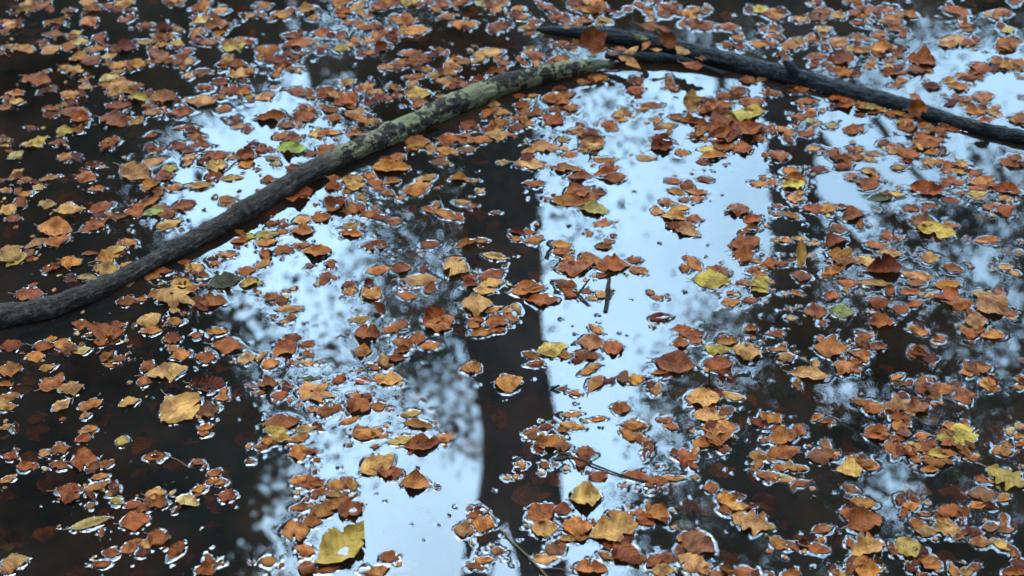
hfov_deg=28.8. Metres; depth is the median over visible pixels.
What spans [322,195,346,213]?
beech leaf
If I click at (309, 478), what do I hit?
beech leaf
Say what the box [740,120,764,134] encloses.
beech leaf
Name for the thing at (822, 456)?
beech leaf
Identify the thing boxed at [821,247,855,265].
beech leaf
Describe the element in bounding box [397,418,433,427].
beech leaf
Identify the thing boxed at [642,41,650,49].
beech leaf
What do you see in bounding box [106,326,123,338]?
beech leaf
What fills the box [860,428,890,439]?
beech leaf
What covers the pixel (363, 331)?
beech leaf
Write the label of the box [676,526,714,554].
beech leaf
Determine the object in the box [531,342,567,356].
beech leaf
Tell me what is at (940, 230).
beech leaf
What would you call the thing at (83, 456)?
beech leaf
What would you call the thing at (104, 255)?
beech leaf
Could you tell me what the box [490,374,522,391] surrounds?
beech leaf
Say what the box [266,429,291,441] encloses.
beech leaf
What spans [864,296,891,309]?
beech leaf
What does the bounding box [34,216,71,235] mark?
beech leaf
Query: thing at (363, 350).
beech leaf
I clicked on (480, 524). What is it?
beech leaf
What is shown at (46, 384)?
beech leaf
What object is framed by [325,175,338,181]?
beech leaf
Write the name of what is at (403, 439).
beech leaf
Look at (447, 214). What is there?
beech leaf
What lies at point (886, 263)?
beech leaf
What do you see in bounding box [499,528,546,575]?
twig
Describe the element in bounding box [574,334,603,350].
beech leaf
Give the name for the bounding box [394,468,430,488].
beech leaf
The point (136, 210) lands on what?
beech leaf
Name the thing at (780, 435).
beech leaf
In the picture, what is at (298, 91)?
beech leaf
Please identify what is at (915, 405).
beech leaf
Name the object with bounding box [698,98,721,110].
beech leaf
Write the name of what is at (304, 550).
beech leaf
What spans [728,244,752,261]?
beech leaf
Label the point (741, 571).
beech leaf
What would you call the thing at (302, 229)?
beech leaf
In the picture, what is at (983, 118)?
beech leaf
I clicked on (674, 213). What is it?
beech leaf
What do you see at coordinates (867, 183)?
beech leaf
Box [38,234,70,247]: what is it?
beech leaf
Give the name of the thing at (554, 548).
beech leaf
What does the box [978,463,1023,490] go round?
oak leaf
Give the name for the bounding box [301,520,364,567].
beech leaf
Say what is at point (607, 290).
twig
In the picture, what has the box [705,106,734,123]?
beech leaf
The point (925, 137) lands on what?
beech leaf
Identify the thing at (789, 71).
fallen branch
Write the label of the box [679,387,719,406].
beech leaf
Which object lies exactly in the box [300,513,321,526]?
beech leaf
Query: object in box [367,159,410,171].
beech leaf
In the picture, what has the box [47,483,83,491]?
beech leaf
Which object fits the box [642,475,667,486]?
beech leaf
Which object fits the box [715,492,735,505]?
beech leaf
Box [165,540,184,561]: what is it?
beech leaf
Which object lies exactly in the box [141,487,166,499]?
beech leaf
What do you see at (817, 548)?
beech leaf
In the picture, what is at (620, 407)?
beech leaf
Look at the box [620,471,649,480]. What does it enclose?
beech leaf
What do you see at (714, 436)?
beech leaf
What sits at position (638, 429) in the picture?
beech leaf
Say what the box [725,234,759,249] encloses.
beech leaf
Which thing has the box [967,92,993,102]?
beech leaf
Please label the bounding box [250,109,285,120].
beech leaf
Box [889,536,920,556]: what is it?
beech leaf
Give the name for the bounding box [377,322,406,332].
beech leaf
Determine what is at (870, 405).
beech leaf
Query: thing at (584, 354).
beech leaf
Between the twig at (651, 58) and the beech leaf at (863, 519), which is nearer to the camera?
the beech leaf at (863, 519)
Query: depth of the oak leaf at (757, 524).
3.44 m
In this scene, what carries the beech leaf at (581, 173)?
on the water
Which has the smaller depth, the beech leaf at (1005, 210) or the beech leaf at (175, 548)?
the beech leaf at (175, 548)
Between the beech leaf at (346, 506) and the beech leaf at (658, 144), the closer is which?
the beech leaf at (346, 506)
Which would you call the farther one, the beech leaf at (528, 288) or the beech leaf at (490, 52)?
the beech leaf at (490, 52)
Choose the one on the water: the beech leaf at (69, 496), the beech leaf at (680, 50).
the beech leaf at (69, 496)
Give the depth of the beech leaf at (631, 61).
4.39 m
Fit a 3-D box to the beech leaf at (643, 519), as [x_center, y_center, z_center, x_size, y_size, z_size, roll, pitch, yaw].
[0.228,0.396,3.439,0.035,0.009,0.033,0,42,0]
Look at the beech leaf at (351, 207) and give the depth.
4.06 m
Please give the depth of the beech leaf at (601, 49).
4.40 m
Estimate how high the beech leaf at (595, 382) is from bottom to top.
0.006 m
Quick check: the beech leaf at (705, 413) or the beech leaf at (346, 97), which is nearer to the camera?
the beech leaf at (705, 413)
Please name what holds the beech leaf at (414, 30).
on the water
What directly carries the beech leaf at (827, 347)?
on the water
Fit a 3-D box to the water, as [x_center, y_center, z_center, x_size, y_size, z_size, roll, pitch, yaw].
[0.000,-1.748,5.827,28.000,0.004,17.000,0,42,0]
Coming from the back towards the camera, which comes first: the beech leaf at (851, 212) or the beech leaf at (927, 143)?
the beech leaf at (927, 143)
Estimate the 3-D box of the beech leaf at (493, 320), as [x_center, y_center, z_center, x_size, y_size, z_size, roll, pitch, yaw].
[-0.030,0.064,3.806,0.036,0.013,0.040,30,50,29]
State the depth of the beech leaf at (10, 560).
3.37 m
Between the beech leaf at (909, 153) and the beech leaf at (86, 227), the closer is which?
the beech leaf at (86, 227)
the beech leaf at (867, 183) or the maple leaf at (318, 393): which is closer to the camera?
the maple leaf at (318, 393)
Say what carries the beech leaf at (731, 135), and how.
on the water
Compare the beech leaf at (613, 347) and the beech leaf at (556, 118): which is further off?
the beech leaf at (556, 118)
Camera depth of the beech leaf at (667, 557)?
3.38 m
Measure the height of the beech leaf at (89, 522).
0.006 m
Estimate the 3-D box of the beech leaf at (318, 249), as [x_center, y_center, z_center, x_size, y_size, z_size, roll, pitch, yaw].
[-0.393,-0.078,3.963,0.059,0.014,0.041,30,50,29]
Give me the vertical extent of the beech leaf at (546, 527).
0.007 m
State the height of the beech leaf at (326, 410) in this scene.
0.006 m
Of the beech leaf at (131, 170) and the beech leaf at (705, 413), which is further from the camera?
the beech leaf at (131, 170)
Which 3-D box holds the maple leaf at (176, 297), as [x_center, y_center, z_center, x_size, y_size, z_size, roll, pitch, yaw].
[-0.663,0.013,3.858,0.119,0.014,0.062,20,46,20]
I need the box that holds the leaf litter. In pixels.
[0,0,1023,575]
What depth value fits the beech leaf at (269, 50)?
4.47 m
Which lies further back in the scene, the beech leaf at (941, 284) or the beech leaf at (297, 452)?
the beech leaf at (941, 284)
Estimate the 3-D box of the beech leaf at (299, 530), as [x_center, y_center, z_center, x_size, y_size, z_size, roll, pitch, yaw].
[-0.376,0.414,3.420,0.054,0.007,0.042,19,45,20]
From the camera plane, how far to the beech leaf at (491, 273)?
3.91 m
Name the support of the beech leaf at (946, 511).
on the water
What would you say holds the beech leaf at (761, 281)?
on the water
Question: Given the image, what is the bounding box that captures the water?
[0,0,1023,575]
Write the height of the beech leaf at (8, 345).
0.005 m
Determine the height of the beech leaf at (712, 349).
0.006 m
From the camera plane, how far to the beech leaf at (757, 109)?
4.31 m
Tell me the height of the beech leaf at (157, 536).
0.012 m
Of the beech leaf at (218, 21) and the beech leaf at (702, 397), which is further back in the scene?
the beech leaf at (218, 21)
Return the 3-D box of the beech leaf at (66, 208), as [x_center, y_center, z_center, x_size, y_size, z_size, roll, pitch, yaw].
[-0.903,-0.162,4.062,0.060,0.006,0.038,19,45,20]
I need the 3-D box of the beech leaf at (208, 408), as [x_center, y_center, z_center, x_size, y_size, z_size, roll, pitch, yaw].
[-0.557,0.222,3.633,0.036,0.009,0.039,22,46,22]
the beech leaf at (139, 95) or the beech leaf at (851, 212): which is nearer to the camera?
the beech leaf at (851, 212)
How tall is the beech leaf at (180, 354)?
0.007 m
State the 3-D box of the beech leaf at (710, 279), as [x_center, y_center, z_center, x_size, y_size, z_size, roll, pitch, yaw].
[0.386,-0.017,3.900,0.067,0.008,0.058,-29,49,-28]
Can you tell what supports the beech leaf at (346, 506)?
on the water
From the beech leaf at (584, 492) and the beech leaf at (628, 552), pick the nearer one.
the beech leaf at (628, 552)
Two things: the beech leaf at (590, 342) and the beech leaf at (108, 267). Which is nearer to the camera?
the beech leaf at (590, 342)
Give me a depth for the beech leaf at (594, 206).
4.06 m
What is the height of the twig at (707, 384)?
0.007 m
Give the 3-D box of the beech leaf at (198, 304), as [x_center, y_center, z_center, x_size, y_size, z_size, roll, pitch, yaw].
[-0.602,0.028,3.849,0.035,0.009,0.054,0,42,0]
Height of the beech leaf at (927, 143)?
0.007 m
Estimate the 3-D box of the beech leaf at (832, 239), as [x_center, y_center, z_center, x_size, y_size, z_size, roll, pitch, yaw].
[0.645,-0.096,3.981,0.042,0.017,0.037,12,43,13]
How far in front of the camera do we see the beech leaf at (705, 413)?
3.63 m
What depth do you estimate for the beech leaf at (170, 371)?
3.71 m
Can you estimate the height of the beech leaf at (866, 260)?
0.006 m
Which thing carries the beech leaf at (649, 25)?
on the fallen branch at (789, 71)
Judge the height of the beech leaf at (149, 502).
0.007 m
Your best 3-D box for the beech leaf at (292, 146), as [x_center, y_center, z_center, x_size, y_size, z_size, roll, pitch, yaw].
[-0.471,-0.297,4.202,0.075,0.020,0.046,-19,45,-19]
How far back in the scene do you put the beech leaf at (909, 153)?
4.20 m
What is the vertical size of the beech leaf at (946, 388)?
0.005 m
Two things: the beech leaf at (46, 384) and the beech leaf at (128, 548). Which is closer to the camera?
the beech leaf at (128, 548)
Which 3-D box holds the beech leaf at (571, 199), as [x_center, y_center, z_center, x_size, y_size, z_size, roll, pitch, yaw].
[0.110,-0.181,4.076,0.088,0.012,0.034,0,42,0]
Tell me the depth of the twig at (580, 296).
3.86 m
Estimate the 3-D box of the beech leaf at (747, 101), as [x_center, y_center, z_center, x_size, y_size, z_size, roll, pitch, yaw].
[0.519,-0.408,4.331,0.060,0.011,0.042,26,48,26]
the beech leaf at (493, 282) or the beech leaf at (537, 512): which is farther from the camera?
the beech leaf at (493, 282)
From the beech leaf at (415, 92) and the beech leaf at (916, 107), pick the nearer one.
the beech leaf at (916, 107)
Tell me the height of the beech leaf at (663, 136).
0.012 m
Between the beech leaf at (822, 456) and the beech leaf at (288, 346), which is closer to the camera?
the beech leaf at (822, 456)
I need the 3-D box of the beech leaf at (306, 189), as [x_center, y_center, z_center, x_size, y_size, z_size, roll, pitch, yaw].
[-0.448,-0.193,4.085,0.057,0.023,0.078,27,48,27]
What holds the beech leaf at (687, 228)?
on the water
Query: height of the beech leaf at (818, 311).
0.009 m
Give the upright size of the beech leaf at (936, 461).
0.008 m
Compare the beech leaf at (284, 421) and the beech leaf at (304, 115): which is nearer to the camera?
the beech leaf at (284, 421)
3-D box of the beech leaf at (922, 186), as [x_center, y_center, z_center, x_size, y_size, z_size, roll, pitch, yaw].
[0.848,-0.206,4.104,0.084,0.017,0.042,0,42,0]
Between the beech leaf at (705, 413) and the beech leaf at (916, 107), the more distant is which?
the beech leaf at (916, 107)
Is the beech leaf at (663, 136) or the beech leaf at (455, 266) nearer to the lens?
the beech leaf at (455, 266)
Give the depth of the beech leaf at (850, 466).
3.53 m
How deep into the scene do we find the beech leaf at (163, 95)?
4.35 m
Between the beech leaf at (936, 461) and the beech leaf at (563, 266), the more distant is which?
the beech leaf at (563, 266)
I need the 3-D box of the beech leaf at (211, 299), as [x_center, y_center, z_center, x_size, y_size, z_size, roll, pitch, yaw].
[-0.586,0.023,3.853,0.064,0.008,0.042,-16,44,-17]
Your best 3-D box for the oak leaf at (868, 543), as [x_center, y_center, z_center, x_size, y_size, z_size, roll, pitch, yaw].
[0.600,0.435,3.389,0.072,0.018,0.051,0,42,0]
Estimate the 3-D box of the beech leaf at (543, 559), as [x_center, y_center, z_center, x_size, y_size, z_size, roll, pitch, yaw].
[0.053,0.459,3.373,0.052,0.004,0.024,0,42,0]
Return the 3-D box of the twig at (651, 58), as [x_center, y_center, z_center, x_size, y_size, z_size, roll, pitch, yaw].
[0.342,-0.506,4.432,0.272,0.029,0.040,9,43,10]
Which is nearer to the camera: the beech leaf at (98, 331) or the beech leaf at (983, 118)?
the beech leaf at (98, 331)
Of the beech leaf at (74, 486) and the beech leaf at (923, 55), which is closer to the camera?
the beech leaf at (74, 486)
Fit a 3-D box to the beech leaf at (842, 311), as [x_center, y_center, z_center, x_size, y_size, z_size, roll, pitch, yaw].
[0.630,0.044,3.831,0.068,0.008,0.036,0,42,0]
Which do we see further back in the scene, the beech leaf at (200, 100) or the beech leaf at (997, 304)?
the beech leaf at (200, 100)
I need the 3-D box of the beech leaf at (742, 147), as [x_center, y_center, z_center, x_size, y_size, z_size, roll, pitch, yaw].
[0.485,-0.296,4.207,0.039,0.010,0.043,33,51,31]
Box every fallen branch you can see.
[0,59,621,327]
[536,25,1023,143]
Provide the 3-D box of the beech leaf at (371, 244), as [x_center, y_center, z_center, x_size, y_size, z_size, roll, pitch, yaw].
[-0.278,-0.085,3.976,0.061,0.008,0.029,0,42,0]
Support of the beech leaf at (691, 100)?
on the water
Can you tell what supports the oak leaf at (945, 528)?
on the water
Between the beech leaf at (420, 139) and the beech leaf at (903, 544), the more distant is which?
the beech leaf at (420, 139)
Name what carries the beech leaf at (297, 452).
on the water
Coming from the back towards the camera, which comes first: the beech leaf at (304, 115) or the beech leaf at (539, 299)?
the beech leaf at (304, 115)
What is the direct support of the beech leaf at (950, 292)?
on the water
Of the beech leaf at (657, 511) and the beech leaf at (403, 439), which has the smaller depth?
the beech leaf at (657, 511)
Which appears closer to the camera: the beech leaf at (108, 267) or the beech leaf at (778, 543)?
the beech leaf at (778, 543)
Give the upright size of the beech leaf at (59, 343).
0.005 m
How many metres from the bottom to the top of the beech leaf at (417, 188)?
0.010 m
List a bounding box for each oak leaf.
[56,64,82,75]
[725,509,770,535]
[845,531,884,556]
[928,519,960,536]
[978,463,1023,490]
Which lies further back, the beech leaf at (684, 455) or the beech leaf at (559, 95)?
the beech leaf at (559, 95)
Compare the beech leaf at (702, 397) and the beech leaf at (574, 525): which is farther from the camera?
the beech leaf at (702, 397)
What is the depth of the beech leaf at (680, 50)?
4.40 m
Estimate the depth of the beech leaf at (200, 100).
4.33 m
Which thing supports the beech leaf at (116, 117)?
on the water
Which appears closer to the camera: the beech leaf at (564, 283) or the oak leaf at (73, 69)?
the beech leaf at (564, 283)
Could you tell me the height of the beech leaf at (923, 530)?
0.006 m
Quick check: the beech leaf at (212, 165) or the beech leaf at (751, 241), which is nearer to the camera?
the beech leaf at (751, 241)
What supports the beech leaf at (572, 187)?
on the water
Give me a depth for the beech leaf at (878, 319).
3.81 m
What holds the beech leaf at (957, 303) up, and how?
on the water
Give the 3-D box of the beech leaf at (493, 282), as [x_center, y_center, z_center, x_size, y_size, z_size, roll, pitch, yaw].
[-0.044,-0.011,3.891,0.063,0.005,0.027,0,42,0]
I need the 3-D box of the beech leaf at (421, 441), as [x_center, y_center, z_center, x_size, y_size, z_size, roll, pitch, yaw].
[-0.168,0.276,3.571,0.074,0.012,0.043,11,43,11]
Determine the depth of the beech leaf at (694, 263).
3.94 m
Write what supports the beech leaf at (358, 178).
on the water
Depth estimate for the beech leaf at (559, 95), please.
4.35 m
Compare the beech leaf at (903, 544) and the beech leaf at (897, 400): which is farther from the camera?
the beech leaf at (897, 400)
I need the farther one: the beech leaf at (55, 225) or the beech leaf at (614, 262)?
the beech leaf at (55, 225)
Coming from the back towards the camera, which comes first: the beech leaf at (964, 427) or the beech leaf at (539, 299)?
the beech leaf at (539, 299)
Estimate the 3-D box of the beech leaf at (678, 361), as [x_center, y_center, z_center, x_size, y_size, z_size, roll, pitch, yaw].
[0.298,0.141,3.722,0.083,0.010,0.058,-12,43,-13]
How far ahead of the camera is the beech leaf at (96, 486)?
3.50 m
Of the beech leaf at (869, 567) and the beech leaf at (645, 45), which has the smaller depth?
the beech leaf at (869, 567)
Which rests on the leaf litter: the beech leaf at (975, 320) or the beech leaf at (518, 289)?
the beech leaf at (975, 320)
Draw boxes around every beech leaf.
[0,247,19,261]
[0,339,23,351]
[0,361,22,377]
[0,553,28,569]
[8,287,43,299]
[21,71,50,85]
[28,341,53,350]
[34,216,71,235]
[34,372,63,391]
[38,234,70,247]
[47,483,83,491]
[49,338,73,349]
[50,381,83,395]
[52,202,85,213]
[55,488,79,504]
[57,255,81,269]
[62,516,111,529]
[64,447,97,470]
[73,171,96,182]
[73,218,106,232]
[78,480,108,491]
[88,249,121,262]
[88,261,119,275]
[88,321,124,353]
[94,109,127,126]
[102,80,135,92]
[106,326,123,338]
[107,37,136,51]
[113,161,150,179]
[113,510,150,531]
[117,540,136,554]
[123,91,149,100]
[125,203,143,216]
[132,313,160,327]
[135,362,187,380]
[138,493,167,507]
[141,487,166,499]
[143,528,169,546]
[145,89,176,102]
[159,389,200,423]
[165,106,194,116]
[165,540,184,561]
[167,200,195,209]
[168,348,189,360]
[170,273,190,284]
[170,494,199,505]
[180,94,217,106]
[183,374,224,391]
[191,292,226,306]
[191,351,215,362]
[191,561,215,574]
[193,292,207,310]
[197,400,219,416]
[201,13,228,28]
[202,271,243,287]
[203,159,226,171]
[205,336,243,354]
[215,489,236,501]
[217,38,245,50]
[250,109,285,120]
[251,44,278,56]
[252,377,276,386]
[258,413,301,428]
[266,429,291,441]
[268,340,295,358]
[269,140,307,152]
[274,519,309,540]
[278,36,313,46]
[282,87,315,95]
[283,443,306,460]
[284,185,312,200]
[286,222,312,234]
[291,109,313,122]
[291,544,314,556]
[295,560,315,574]
[297,244,331,256]
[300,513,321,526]
[301,475,323,488]
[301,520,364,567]
[308,502,332,516]
[313,404,337,416]
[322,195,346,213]
[323,479,343,489]
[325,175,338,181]
[329,91,357,105]
[335,498,362,517]
[339,201,364,213]
[340,174,362,185]
[342,397,369,413]
[346,323,380,338]
[346,427,381,439]
[350,343,371,356]
[356,454,393,475]
[357,239,387,249]
[358,286,380,298]
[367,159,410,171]
[370,370,402,385]
[373,466,402,479]
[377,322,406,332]
[381,435,412,444]
[384,12,418,24]
[392,273,437,286]
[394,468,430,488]
[395,433,439,449]
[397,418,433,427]
[398,181,431,195]
[399,25,428,35]
[399,135,429,146]
[400,87,430,98]
[408,52,431,63]
[420,315,453,332]
[423,306,444,327]
[428,205,455,218]
[433,133,462,142]
[439,258,468,275]
[451,521,474,536]
[454,292,492,315]
[458,360,481,372]
[466,515,494,532]
[472,47,502,56]
[473,278,504,286]
[474,269,504,280]
[478,128,511,140]
[483,313,507,327]
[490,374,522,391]
[504,280,544,294]
[507,158,546,168]
[511,280,541,290]
[523,293,557,305]
[523,502,553,521]
[524,139,559,151]
[526,518,557,536]
[528,554,557,563]
[530,433,563,448]
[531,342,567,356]
[537,92,566,100]
[541,112,562,124]
[542,542,565,554]
[544,193,586,205]
[551,259,589,276]
[551,279,576,288]
[561,169,592,179]
[562,516,592,536]
[565,181,590,196]
[565,480,600,505]
[570,558,607,572]
[571,350,600,359]
[572,445,594,457]
[573,200,607,213]
[574,25,606,49]
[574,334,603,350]
[587,375,603,394]
[587,515,638,541]
[588,46,606,55]
[595,253,630,271]
[599,339,624,354]
[608,401,630,413]
[611,534,639,563]
[612,46,626,50]
[614,51,640,68]
[615,419,646,430]
[618,429,647,442]
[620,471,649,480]
[622,46,637,54]
[632,32,648,39]
[634,512,653,524]
[635,21,660,30]
[639,502,669,519]
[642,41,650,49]
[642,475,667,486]
[645,133,672,143]
[646,137,672,150]
[646,349,695,372]
[647,563,675,575]
[649,552,677,562]
[654,25,668,31]
[656,207,685,219]
[657,31,677,47]
[665,221,698,235]
[672,448,698,462]
[674,44,689,54]
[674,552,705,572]
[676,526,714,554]
[677,60,702,69]
[679,329,704,338]
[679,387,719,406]
[683,89,701,111]
[686,252,701,270]
[687,269,730,288]
[687,405,726,420]
[697,425,734,445]
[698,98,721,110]
[698,418,737,434]
[699,355,733,370]
[701,126,738,141]
[701,344,730,355]
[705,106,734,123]
[708,121,729,139]
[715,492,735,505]
[724,116,746,129]
[724,203,749,216]
[724,343,761,360]
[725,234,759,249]
[727,108,755,121]
[728,140,751,152]
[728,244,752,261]
[728,566,754,575]
[734,96,764,105]
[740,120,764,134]
[744,103,764,115]
[750,275,768,288]
[761,445,799,459]
[763,427,795,443]
[767,534,787,549]
[783,366,829,379]
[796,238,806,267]
[797,302,826,318]
[798,543,830,553]
[805,448,833,464]
[809,338,848,356]
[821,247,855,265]
[821,304,856,317]
[822,49,853,63]
[822,232,845,246]
[825,95,849,102]
[830,360,854,374]
[831,458,862,476]
[838,205,863,221]
[841,506,881,532]
[843,496,876,507]
[846,558,882,575]
[849,255,874,265]
[850,177,878,190]
[857,398,884,413]
[858,254,902,272]
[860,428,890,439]
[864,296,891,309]
[865,311,894,327]
[866,102,882,109]
[871,41,895,52]
[879,440,902,452]
[885,393,909,409]
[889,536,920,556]
[891,147,921,158]
[899,271,933,280]
[902,99,928,116]
[902,179,944,195]
[902,395,928,412]
[903,45,935,64]
[906,92,922,99]
[906,138,939,147]
[906,214,935,225]
[907,134,941,144]
[909,524,935,536]
[911,221,955,238]
[916,456,954,467]
[916,555,941,568]
[923,447,956,457]
[925,383,956,394]
[927,428,978,445]
[931,278,960,288]
[931,286,958,299]
[931,503,961,518]
[939,34,963,47]
[941,296,973,310]
[942,423,973,431]
[949,387,974,404]
[960,310,987,329]
[960,486,998,501]
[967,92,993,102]
[968,362,991,374]
[973,115,994,122]
[973,294,1007,314]
[986,182,1020,193]
[991,204,1016,217]
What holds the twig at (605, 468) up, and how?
on the water
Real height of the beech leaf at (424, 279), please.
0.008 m
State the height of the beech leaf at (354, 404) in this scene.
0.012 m
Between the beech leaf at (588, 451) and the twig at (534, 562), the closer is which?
the twig at (534, 562)
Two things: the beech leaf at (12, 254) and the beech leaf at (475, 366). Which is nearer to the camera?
the beech leaf at (475, 366)
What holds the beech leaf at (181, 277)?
on the water
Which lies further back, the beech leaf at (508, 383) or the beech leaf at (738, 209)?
the beech leaf at (738, 209)
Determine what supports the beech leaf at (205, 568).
on the water
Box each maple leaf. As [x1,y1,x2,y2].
[148,279,195,309]
[285,381,335,401]
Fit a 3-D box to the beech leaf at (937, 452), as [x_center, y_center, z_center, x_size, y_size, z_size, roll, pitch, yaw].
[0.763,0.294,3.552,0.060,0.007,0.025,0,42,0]
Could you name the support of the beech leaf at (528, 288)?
on the water
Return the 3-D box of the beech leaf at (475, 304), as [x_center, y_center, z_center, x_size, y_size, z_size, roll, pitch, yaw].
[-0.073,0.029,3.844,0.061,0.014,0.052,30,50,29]
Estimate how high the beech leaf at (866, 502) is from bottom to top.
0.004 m
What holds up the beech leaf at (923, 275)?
on the water
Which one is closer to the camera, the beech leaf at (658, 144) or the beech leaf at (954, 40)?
the beech leaf at (658, 144)
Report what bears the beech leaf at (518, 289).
on the water
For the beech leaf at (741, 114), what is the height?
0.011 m
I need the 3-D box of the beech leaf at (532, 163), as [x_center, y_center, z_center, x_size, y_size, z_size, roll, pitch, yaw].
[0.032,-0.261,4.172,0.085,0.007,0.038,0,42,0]
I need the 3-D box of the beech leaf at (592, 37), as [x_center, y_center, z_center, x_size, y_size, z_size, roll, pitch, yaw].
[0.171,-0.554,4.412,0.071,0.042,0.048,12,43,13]
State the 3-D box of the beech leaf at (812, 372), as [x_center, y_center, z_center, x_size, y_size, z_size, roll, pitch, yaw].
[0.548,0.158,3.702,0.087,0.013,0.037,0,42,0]
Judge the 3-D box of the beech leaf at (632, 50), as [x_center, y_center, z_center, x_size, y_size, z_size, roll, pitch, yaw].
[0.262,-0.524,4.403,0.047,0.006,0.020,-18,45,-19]
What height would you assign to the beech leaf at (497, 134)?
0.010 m
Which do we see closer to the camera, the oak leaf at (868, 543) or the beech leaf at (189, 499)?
the oak leaf at (868, 543)
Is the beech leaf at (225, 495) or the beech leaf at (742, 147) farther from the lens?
the beech leaf at (742, 147)
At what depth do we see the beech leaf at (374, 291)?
3.87 m
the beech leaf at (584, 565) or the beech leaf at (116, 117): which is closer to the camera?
the beech leaf at (584, 565)
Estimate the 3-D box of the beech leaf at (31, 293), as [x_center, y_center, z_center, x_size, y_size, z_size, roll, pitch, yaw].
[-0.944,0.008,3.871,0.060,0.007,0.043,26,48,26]
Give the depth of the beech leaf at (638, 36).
4.44 m
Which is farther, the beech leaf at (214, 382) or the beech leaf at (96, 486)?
the beech leaf at (214, 382)
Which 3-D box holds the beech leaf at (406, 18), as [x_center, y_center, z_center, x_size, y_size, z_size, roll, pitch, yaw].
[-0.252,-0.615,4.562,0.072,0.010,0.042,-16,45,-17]
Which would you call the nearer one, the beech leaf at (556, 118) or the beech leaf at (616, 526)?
the beech leaf at (616, 526)
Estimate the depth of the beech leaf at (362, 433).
3.59 m
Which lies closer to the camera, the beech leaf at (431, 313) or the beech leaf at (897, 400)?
the beech leaf at (897, 400)
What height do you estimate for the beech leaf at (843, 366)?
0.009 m
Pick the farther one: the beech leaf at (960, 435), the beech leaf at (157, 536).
the beech leaf at (960, 435)
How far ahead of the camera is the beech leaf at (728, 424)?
3.60 m
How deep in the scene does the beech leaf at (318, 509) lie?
3.46 m
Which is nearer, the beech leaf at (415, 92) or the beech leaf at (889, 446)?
the beech leaf at (889, 446)
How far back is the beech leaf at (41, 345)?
3.76 m
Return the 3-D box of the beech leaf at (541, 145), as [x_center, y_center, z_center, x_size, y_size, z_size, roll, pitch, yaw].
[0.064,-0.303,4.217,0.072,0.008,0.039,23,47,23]
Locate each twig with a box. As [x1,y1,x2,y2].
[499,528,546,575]
[541,568,578,574]
[555,451,684,482]
[573,291,588,304]
[604,278,610,312]
[605,52,724,76]
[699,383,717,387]
[708,370,710,387]
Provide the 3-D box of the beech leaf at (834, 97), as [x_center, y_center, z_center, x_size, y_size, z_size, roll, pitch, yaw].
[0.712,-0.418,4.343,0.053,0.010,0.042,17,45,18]
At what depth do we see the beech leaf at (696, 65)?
4.38 m
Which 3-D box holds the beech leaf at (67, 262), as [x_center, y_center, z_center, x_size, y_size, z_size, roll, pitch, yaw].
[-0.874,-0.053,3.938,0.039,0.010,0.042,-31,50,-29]
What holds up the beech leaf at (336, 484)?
on the water
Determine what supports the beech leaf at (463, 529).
on the water
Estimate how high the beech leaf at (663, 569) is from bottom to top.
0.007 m
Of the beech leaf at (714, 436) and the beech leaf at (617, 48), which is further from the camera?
the beech leaf at (617, 48)
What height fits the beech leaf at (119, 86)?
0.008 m
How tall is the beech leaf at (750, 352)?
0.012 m
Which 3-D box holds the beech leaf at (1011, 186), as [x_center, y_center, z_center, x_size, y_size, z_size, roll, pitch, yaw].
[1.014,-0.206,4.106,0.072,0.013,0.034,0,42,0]
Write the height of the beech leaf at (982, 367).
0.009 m
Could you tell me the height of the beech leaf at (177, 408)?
0.014 m
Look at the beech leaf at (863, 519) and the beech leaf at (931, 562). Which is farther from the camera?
the beech leaf at (863, 519)
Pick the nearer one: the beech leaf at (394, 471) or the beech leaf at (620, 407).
the beech leaf at (394, 471)
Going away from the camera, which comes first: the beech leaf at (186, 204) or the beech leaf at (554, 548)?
the beech leaf at (554, 548)
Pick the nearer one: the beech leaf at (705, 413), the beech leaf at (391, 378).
the beech leaf at (705, 413)
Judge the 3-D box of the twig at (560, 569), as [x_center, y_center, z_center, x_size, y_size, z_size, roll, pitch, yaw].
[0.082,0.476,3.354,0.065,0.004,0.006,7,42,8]
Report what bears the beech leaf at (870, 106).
on the water
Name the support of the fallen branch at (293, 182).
on the water
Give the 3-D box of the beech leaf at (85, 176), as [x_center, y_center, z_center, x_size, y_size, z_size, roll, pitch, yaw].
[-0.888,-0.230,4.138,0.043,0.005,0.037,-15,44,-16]
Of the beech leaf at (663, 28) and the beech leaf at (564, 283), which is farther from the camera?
the beech leaf at (663, 28)
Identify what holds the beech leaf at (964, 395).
on the water
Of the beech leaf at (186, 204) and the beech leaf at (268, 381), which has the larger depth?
the beech leaf at (186, 204)
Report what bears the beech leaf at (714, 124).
on the beech leaf at (731, 135)
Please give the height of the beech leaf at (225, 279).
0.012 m
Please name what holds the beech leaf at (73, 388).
on the water
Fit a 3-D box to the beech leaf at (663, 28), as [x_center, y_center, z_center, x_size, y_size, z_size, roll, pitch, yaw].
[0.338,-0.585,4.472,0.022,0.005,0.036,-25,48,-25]
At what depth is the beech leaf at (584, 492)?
3.48 m
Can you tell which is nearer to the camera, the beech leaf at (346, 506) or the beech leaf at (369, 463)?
the beech leaf at (346, 506)
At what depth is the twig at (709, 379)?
3.67 m
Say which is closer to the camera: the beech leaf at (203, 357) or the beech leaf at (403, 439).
the beech leaf at (403, 439)
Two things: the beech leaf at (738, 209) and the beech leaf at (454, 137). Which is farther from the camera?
the beech leaf at (454, 137)
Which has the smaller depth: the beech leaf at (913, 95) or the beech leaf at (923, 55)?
the beech leaf at (913, 95)
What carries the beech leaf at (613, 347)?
on the water

